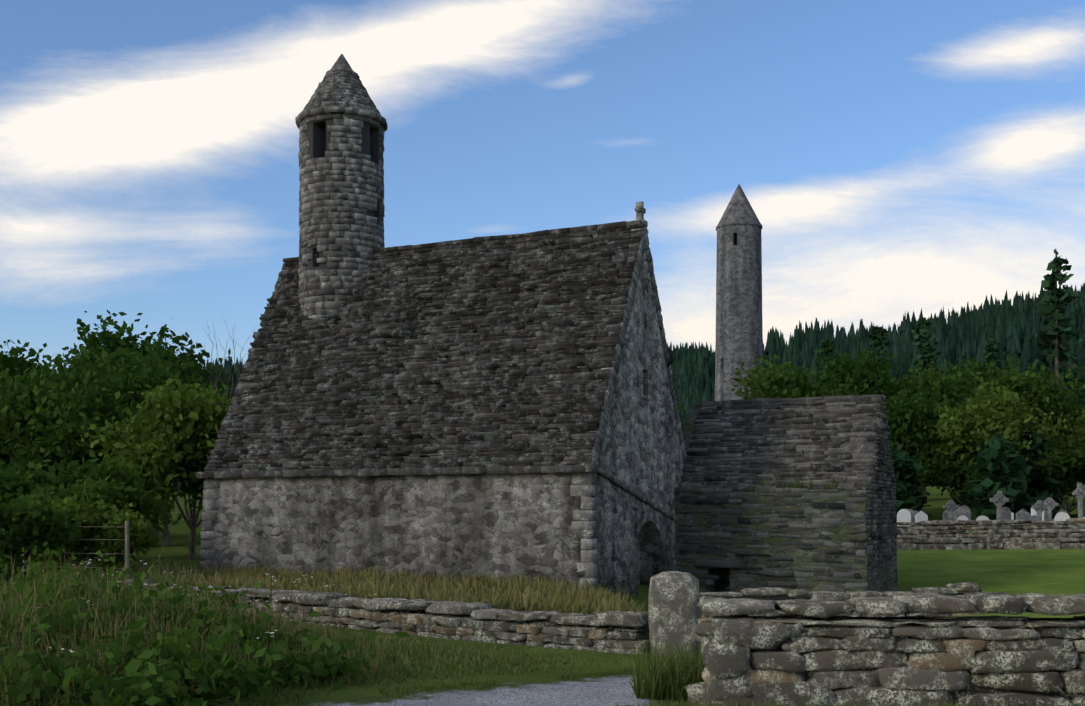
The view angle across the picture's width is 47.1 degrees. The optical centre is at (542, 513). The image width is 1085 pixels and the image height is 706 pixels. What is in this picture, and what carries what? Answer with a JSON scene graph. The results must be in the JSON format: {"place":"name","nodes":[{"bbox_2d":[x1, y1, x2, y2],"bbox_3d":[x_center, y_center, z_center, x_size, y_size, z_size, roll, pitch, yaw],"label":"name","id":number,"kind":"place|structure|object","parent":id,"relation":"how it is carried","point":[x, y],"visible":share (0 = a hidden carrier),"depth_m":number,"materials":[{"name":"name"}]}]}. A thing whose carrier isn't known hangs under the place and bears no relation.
{"place":"outdoors","nodes":[
{"label":"outdoors","id":0,"kind":"place"},
{"bbox_2d":[0,574,644,705],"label":"long grass","id":1,"kind":"structure","parent":0,"point":[195,645],"depth_m":13.97,"materials":[{"name":"green plant"}]},
{"bbox_2d":[296,668,701,705],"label":"gravel path","id":2,"kind":"structure","parent":0,"point":[608,690],"depth_m":12.31,"materials":[{"name":"grey gravel"}]},
{"bbox_2d":[0,387,1084,705],"bbox_3d":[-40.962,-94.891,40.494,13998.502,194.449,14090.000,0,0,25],"label":"ground","id":3,"kind":"structure","parent":0,"point":[1040,571],"depth_m":32.97,"materials":[{"name":"green plant"}]},
{"bbox_2d":[1,347,54,381],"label":"tree","id":4,"kind":"object","parent":3,"relation":"on","point":[44,365],"depth_m":60.70,"materials":[{"name":"green plant"}]},
{"bbox_2d":[0,456,64,478],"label":"bush","id":5,"kind":"object","parent":3,"relation":"on","point":[3,465],"depth_m":39.03,"materials":[{"name":"green plant"}]},
{"bbox_2d":[0,465,67,548],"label":"bush","id":6,"kind":"object","parent":3,"relation":"on","point":[12,485],"visible":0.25,"depth_m":31.40,"materials":[{"name":"green plant"}]},
{"bbox_2d":[0,328,69,392],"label":"tree","id":7,"kind":"object","parent":3,"relation":"on","point":[15,361],"visible":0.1,"depth_m":50.72,"materials":[{"name":"green plant"}]},
{"bbox_2d":[0,495,82,591],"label":"bush","id":8,"kind":"object","parent":3,"relation":"on","point":[28,524],"visible":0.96,"depth_m":23.47,"materials":[{"name":"green plant"}]},
{"bbox_2d":[18,348,69,375],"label":"tree","id":9,"kind":"object","parent":3,"relation":"on","point":[48,357],"visible":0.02,"depth_m":77.37,"materials":[{"name":"green plant"}]},
{"bbox_2d":[0,363,129,475],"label":"tree","id":10,"kind":"object","parent":3,"relation":"on","point":[40,416],"visible":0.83,"depth_m":44.73,"materials":[{"name":"green plant"}]},
{"bbox_2d":[6,474,143,570],"bbox_3d":[-11.529,0.545,29.425,3.693,2.982,3.710,0,0,14],"label":"bush","id":11,"kind":"object","parent":3,"relation":"on","point":[93,491],"visible":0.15,"depth_m":29.58,"materials":[{"name":"green plant"}]},
{"bbox_2d":[22,521,129,571],"bbox_3d":[-13.920,1.221,28.104,11.206,2.125,0.123,0,0,21],"label":"wire fence","id":12,"kind":"object","parent":3,"relation":"on","point":[127,546],"visible":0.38,"depth_m":26.12,"materials":[{"name":"brown wood"}]},
{"bbox_2d":[19,454,162,566],"bbox_3d":[-13.304,0.222,35.507,4.822,3.876,4.800,0,0,-14],"label":"bush","id":13,"kind":"object","parent":3,"relation":"on","point":[102,471],"visible":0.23,"depth_m":34.35,"materials":[{"name":"green plant"}]},
{"bbox_2d":[28,495,166,575],"bbox_3d":[-10.031,0.751,27.140,2.968,2.385,2.954,0,0,6],"label":"bush","id":14,"kind":"object","parent":3,"relation":"on","point":[85,515],"visible":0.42,"depth_m":27.08,"materials":[{"name":"green plant"}]},
{"bbox_2d":[39,329,180,481],"bbox_3d":[-19.629,-3.328,53.835,8.570,9.598,10.713,0,0,3],"label":"tree","id":15,"kind":"object","parent":3,"relation":"on","point":[76,371],"visible":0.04,"depth_m":54.24,"materials":[{"name":"green plant"}]},
{"bbox_2d":[54,310,234,534],"bbox_3d":[-18.879,-4.566,63.864,13.392,11.997,10.712,0,0,-44],"label":"tree","id":16,"kind":"object","parent":3,"relation":"on","point":[109,341],"visible":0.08,"depth_m":61.55,"materials":[{"name":"green plant"}]},
{"bbox_2d":[65,356,223,545],"bbox_3d":[-14.941,-2.388,48.721,7.795,7.894,8.844,0,0,37],"label":"tree","id":17,"kind":"object","parent":3,"relation":"on","point":[136,386],"visible":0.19,"depth_m":48.53,"materials":[{"name":"green plant"}]},
{"bbox_2d":[73,375,231,558],"bbox_3d":[-11.669,-1.420,41.598,7.408,6.393,7.053,0,0,-36],"label":"tree","id":18,"kind":"object","parent":3,"relation":"on","point":[174,440],"visible":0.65,"depth_m":40.46,"materials":[{"name":"green plant"}]},
{"bbox_2d":[108,320,252,406],"bbox_3d":[-15.565,-3.701,58.799,7.291,10.454,7.087,0,0,8],"label":"bare tree","id":19,"kind":"object","parent":3,"relation":"on","point":[217,393],"visible":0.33,"depth_m":57.96,"materials":[{"name":"brown plant"}]},
{"bbox_2d":[0,541,409,705],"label":"leafy weeds","id":20,"kind":"object","parent":3,"relation":"on","point":[152,690],"visible":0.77,"depth_m":12.16,"materials":[{"name":"green plant"}]},
{"bbox_2d":[171,356,246,490],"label":"hill forest","id":21,"kind":"object","parent":3,"relation":"on","point":[231,368],"visible":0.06,"depth_m":1361.39,"materials":[{"name":"green plant"}]},
{"bbox_2d":[29,561,401,676],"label":"weed stalks","id":22,"kind":"object","parent":3,"relation":"on","point":[246,599],"visible":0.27,"depth_m":15.80,"materials":[{"name":"green plant"}]},
{"bbox_2d":[31,557,407,651],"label":"wildflowers","id":23,"kind":"object","parent":3,"relation":"on","point":[208,586],"visible":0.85,"depth_m":15.82,"materials":[{"name":"plant"}]},
{"bbox_2d":[0,542,636,705],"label":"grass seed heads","id":24,"kind":"object","parent":3,"relation":"on","point":[277,617],"depth_m":14.11,"materials":[{"name":"green plant"}]},
{"bbox_2d":[21,561,647,613],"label":"dry grass bank","id":25,"kind":"structure","parent":3,"relation":"on","point":[524,594],"depth_m":23.36,"materials":[{"name":"plant"}]},
{"bbox_2d":[13,571,699,657],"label":"low stone wall","id":26,"kind":"structure","parent":3,"relation":"on","point":[673,601],"depth_m":17.69,"materials":[{"name":"grey stone"}]},
{"bbox_2d":[200,244,684,596],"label":"church walls","id":27,"kind":"structure","parent":3,"relation":"on","point":[478,524],"depth_m":28.38,"materials":[{"name":"grey stone"}]},
{"bbox_2d":[295,54,387,319],"bbox_3d":[-5.281,-7.562,32.809,2.410,9.108,2.429,0,0,25],"label":"st kevins church belfry","id":28,"kind":"object","parent":27,"relation":"attached to","point":[327,184],"depth_m":31.88,"materials":[{"name":"grey stone"}]},
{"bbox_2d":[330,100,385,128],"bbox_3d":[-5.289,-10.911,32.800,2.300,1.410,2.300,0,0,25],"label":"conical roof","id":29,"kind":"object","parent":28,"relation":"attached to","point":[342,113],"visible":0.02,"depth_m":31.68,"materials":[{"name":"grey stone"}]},
{"bbox_2d":[195,220,683,478],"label":"st kevins church roof slabs","id":30,"kind":"structure","parent":27,"relation":"on","point":[331,421],"depth_m":29.43,"materials":[{"name":"grey stone"}]},
{"bbox_2d":[200,201,686,587],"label":"st kevins church dressings","id":31,"kind":"structure","parent":27,"relation":"attached to","point":[587,517],"depth_m":27.81,"materials":[{"name":"grey stone"}]},
{"bbox_2d":[210,664,693,705],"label":"path edge grass","id":32,"kind":"structure","parent":3,"relation":"on","point":[382,690],"depth_m":12.71,"materials":[{"name":"green plant"}]},
{"bbox_2d":[677,399,687,430],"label":"tree","id":33,"kind":"object","parent":3,"relation":"on","point":[684,407],"depth_m":117.34,"materials":[{"name":"green plant"}]},
{"bbox_2d":[667,341,764,376],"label":"hill forest","id":34,"kind":"object","parent":3,"relation":"on","point":[676,354],"visible":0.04,"depth_m":1408.30,"materials":[{"name":"green plant"}]},
{"bbox_2d":[715,184,762,400],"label":"round tower","id":35,"kind":"structure","parent":3,"relation":"on","point":[739,334],"depth_m":118.00,"materials":[{"name":"stone"}]},
{"bbox_2d":[674,400,897,598],"bbox_3d":[6.171,0.160,31.875,5.120,6.050,4.240,0,0,25],"label":"stone annex","id":36,"kind":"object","parent":3,"relation":"on","point":[738,580],"visible":0.24,"depth_m":30.02,"materials":[{"name":"stone"}]},
{"bbox_2d":[693,477,845,491],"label":"sacristy ledge plants","id":37,"kind":"object","parent":36,"relation":"on","point":[799,484],"visible":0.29,"depth_m":29.88,"materials":[{"name":"green plant"}]},
{"bbox_2d":[677,491,867,599],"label":"st kevins church sacristy wall stones","id":38,"kind":"object","parent":36,"relation":"attached to","point":[821,573],"visible":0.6,"depth_m":29.87,"materials":[{"name":"grey stone"}]},
{"bbox_2d":[674,394,898,588],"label":"st kevins church sacristy roof","id":39,"kind":"structure","parent":36,"relation":"attached to","point":[813,435],"depth_m":30.96,"materials":[{"name":"grey stone"}]},
{"bbox_2d":[752,369,822,396],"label":"tree","id":40,"kind":"object","parent":3,"relation":"on","point":[810,381],"depth_m":102.39,"materials":[{"name":"green plant"}]},
{"bbox_2d":[731,354,865,399],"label":"tree","id":41,"kind":"object","parent":3,"relation":"on","point":[770,384],"visible":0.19,"depth_m":70.60,"materials":[{"name":"green plant"}]},
{"bbox_2d":[816,338,837,389],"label":"fir","id":42,"kind":"object","parent":3,"relation":"on","point":[826,342],"visible":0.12,"depth_m":107.80,"materials":[{"name":"green plant"}]},
{"bbox_2d":[699,582,987,617],"bbox_3d":[6.544,2.004,26.727,6.585,1.012,0.970,0,0,-1],"label":"capstone","id":43,"kind":"object","parent":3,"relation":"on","point":[954,589],"visible":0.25,"depth_m":26.49,"materials":[{"name":"stone"}]},
{"bbox_2d":[613,634,1083,705],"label":"grass tufts","id":44,"kind":"object","parent":3,"relation":"on","point":[672,679],"depth_m":12.36,"materials":[{"name":"green plant"}]},
{"bbox_2d":[863,325,892,380],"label":"fir","id":45,"kind":"object","parent":3,"relation":"on","point":[877,336],"visible":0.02,"depth_m":111.72,"materials":[{"name":"green plant"}]},
{"bbox_2d":[672,281,1084,427],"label":"conifer plantation","id":46,"kind":"object","parent":3,"relation":"on","point":[1016,326],"visible":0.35,"depth_m":470.05,"materials":[{"name":"green plant"}]},
{"bbox_2d":[803,339,956,413],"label":"tree","id":47,"kind":"object","parent":3,"relation":"on","point":[870,380],"visible":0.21,"depth_m":75.25,"materials":[{"name":"green plant"}]},
{"bbox_2d":[684,592,1084,705],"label":"dry stone wall","id":48,"kind":"structure","parent":3,"relation":"on","point":[802,652],"depth_m":11.46,"materials":[{"name":"grey stone"}]},
{"bbox_2d":[897,509,910,525],"bbox_3d":[14.569,0.452,50.160,0.539,1.248,0.090,0,6,4],"label":"headstone","id":49,"kind":"object","parent":3,"relation":"on","point":[903,515],"visible":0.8,"depth_m":50.08,"materials":[{"name":"stone"}]},
{"bbox_2d":[890,443,931,521],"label":"yew","id":50,"kind":"object","parent":3,"relation":"on","point":[909,491],"visible":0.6,"depth_m":59.36,"materials":[{"name":"green plant"}]},
{"bbox_2d":[910,510,918,525],"bbox_3d":[15.161,0.464,50.702,0.417,1.170,0.090,0,0,-2],"label":"headstone","id":51,"kind":"object","parent":3,"relation":"on","point":[914,513],"visible":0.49,"depth_m":50.66,"materials":[{"name":"stone"}]},
{"bbox_2d":[915,511,927,525],"bbox_3d":[14.964,0.504,49.143,0.488,1.194,0.090,0,1,2],"label":"headstone","id":52,"kind":"object","parent":3,"relation":"on","point":[921,516],"visible":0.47,"depth_m":49.09,"materials":[{"name":"stone"}]},
{"bbox_2d":[908,317,941,494],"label":"fir","id":53,"kind":"object","parent":3,"relation":"on","point":[922,328],"visible":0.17,"depth_m":117.71,"materials":[{"name":"green plant"}]},
{"bbox_2d":[884,388,973,490],"bbox_3d":[19.190,-2.962,63.854,8.130,7.016,7.742,0,0,10],"label":"tree","id":54,"kind":"object","parent":3,"relation":"on","point":[910,419],"visible":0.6,"depth_m":62.67,"materials":[{"name":"green plant"}]},
{"bbox_2d":[895,360,984,511],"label":"tree","id":55,"kind":"object","parent":3,"relation":"on","point":[960,389],"visible":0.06,"depth_m":82.21,"materials":[{"name":"green plant"}]},
{"bbox_2d":[943,510,953,520],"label":"headstone","id":56,"kind":"object","parent":3,"relation":"on","point":[945,514],"visible":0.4,"depth_m":50.54,"materials":[{"name":"stone"}]},
{"bbox_2d":[943,500,958,520],"bbox_3d":[16.306,0.108,49.687,0.604,1.310,0.286,0,1,-9],"label":"celtic cross","id":57,"kind":"object","parent":3,"relation":"on","point":[951,505],"visible":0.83,"depth_m":49.62,"materials":[{"name":"stone"}]},
{"bbox_2d":[954,509,966,519],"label":"headstone","id":58,"kind":"object","parent":3,"relation":"on","point":[959,511],"visible":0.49,"depth_m":52.05,"materials":[{"name":"stone"}]},
{"bbox_2d":[956,515,968,519],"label":"headstone","id":59,"kind":"object","parent":3,"relation":"on","point":[962,517],"visible":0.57,"depth_m":49.81,"materials":[{"name":"stone"}]},
{"bbox_2d":[957,514,968,518],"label":"headstone","id":60,"kind":"object","parent":3,"relation":"on","point":[966,515],"visible":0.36,"depth_m":50.52,"materials":[{"name":"stone"}]},
{"bbox_2d":[959,505,970,519],"bbox_3d":[17.879,0.307,52.717,0.536,1.277,0.090,0,-4,-8],"label":"headstone","id":61,"kind":"object","parent":3,"relation":"on","point":[966,509],"visible":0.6,"depth_m":52.72,"materials":[{"name":"stone"}]},
{"bbox_2d":[913,452,1030,511],"bbox_3d":[21.185,-1.234,61.639,5.539,4.472,5.564,0,0,8],"label":"tree","id":62,"kind":"object","parent":3,"relation":"on","point":[945,477],"visible":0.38,"depth_m":61.99,"materials":[{"name":"green plant"}]},
{"bbox_2d":[913,343,1051,399],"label":"tree","id":63,"kind":"object","parent":3,"relation":"on","point":[987,373],"visible":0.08,"depth_m":92.08,"materials":[{"name":"green plant"}]},
{"bbox_2d":[976,516,988,524],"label":"headstone","id":64,"kind":"object","parent":3,"relation":"on","point":[982,518],"visible":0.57,"depth_m":52.20,"materials":[{"name":"stone"}]},
{"bbox_2d":[895,518,1084,549],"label":"graveyard wall","id":65,"kind":"structure","parent":3,"relation":"on","point":[971,535],"depth_m":45.48,"materials":[{"name":"stone"}]},
{"bbox_2d":[911,383,1072,491],"bbox_3d":[22.176,-2.945,62.011,8.130,7.016,7.742,0,0,29],"label":"tree","id":66,"kind":"object","parent":3,"relation":"on","point":[986,419],"visible":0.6,"depth_m":60.29,"materials":[{"name":"green plant"}]},
{"bbox_2d":[981,338,1003,380],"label":"fir","id":67,"kind":"object","parent":3,"relation":"on","point":[991,343],"visible":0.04,"depth_m":124.82,"materials":[{"name":"green plant"}]},
{"bbox_2d":[957,432,1034,519],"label":"yew","id":68,"kind":"object","parent":3,"relation":"on","point":[996,470],"visible":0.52,"depth_m":57.37,"materials":[{"name":"green plant"}]},
{"bbox_2d":[990,491,1008,519],"bbox_3d":[18.193,-0.077,49.579,0.696,1.634,0.286,0,5,5],"label":"celtic cross","id":69,"kind":"object","parent":3,"relation":"on","point":[999,499],"visible":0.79,"depth_m":49.49,"materials":[{"name":"stone"}]},
{"bbox_2d":[1001,507,1010,524],"bbox_3d":[18.744,0.372,50.425,0.523,1.265,0.090,0,1,-16],"label":"headstone","id":70,"kind":"object","parent":3,"relation":"on","point":[1005,513],"visible":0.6,"depth_m":50.38,"materials":[{"name":"stone"}]},
{"bbox_2d":[953,358,1084,440],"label":"tree","id":71,"kind":"object","parent":3,"relation":"on","point":[1060,408],"visible":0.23,"depth_m":64.31,"materials":[{"name":"green plant"}]},
{"bbox_2d":[1016,509,1029,524],"bbox_3d":[19.010,0.431,49.237,0.533,1.213,0.090,0,-1,2],"label":"headstone","id":72,"kind":"object","parent":3,"relation":"on","point":[1022,514],"visible":0.47,"depth_m":49.20,"materials":[{"name":"stone"}]},
{"bbox_2d":[1006,423,1059,518],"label":"yew","id":73,"kind":"object","parent":3,"relation":"on","point":[1043,491],"visible":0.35,"depth_m":59.42,"materials":[{"name":"green plant"}]},
{"bbox_2d":[1030,515,1036,524],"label":"headstone","id":74,"kind":"object","parent":3,"relation":"on","point":[1033,518],"visible":0.23,"depth_m":50.68,"materials":[{"name":"stone"}]},
{"bbox_2d":[1031,508,1043,520],"bbox_3d":[20.475,0.358,51.466,0.521,1.174,0.090,0,1,-2],"label":"headstone","id":75,"kind":"object","parent":3,"relation":"on","point":[1033,512],"visible":0.07,"depth_m":51.42,"materials":[{"name":"stone"}]},
{"bbox_2d":[1032,500,1047,524],"bbox_3d":[19.694,0.103,49.310,0.619,1.243,0.286,0,2,-13],"label":"celtic cross","id":76,"kind":"object","parent":3,"relation":"on","point":[1039,507],"visible":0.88,"depth_m":49.24,"materials":[{"name":"stone"}]},
{"bbox_2d":[1044,510,1047,520],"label":"headstone","id":77,"kind":"object","parent":3,"relation":"on","point":[1045,515],"visible":0.2,"depth_m":52.19,"materials":[{"name":"stone"}]},
{"bbox_2d":[1043,498,1057,524],"bbox_3d":[21.287,-0.024,52.245,0.679,1.265,0.286,0,1,3],"label":"celtic cross","id":78,"kind":"object","parent":3,"relation":"on","point":[1050,504],"visible":0.65,"depth_m":52.18,"materials":[{"name":"stone"}]},
{"bbox_2d":[1030,249,1084,510],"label":"tall spruce","id":79,"kind":"object","parent":3,"relation":"on","point":[1057,340],"visible":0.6,"depth_m":69.81,"materials":[{"name":"green plant"}]},
{"bbox_2d":[1031,437,1084,514],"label":"tree","id":80,"kind":"object","parent":3,"relation":"on","point":[1070,459],"visible":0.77,"depth_m":60.22,"materials":[{"name":"green plant"}]},
{"bbox_2d":[1039,413,1084,508],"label":"tree","id":81,"kind":"object","parent":3,"relation":"on","point":[1076,437],"visible":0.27,"depth_m":62.03,"materials":[{"name":"green plant"}]},
{"bbox_2d":[1054,512,1069,520],"bbox_3d":[20.717,0.473,49.587,0.583,1.056,0.090,0,1,20],"label":"headstone","id":82,"kind":"object","parent":3,"relation":"on","point":[1061,516],"visible":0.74,"depth_m":49.55,"materials":[{"name":"stone"}]},
{"bbox_2d":[1069,409,1084,430],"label":"tree","id":83,"kind":"object","parent":3,"relation":"on","point":[1083,411],"visible":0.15,"depth_m":63.82,"materials":[{"name":"green plant"}]},
{"bbox_2d":[1072,483,1084,523],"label":"celtic cross","id":84,"kind":"object","parent":3,"relation":"on","point":[1079,493],"visible":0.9,"depth_m":49.44,"materials":[{"name":"stone"}]},
{"bbox_2d":[0,0,1084,372],"label":"sky","id":85,"kind":"structure","parent":0,"point":[893,159],"materials":[{"name":"blue"}]}
]}

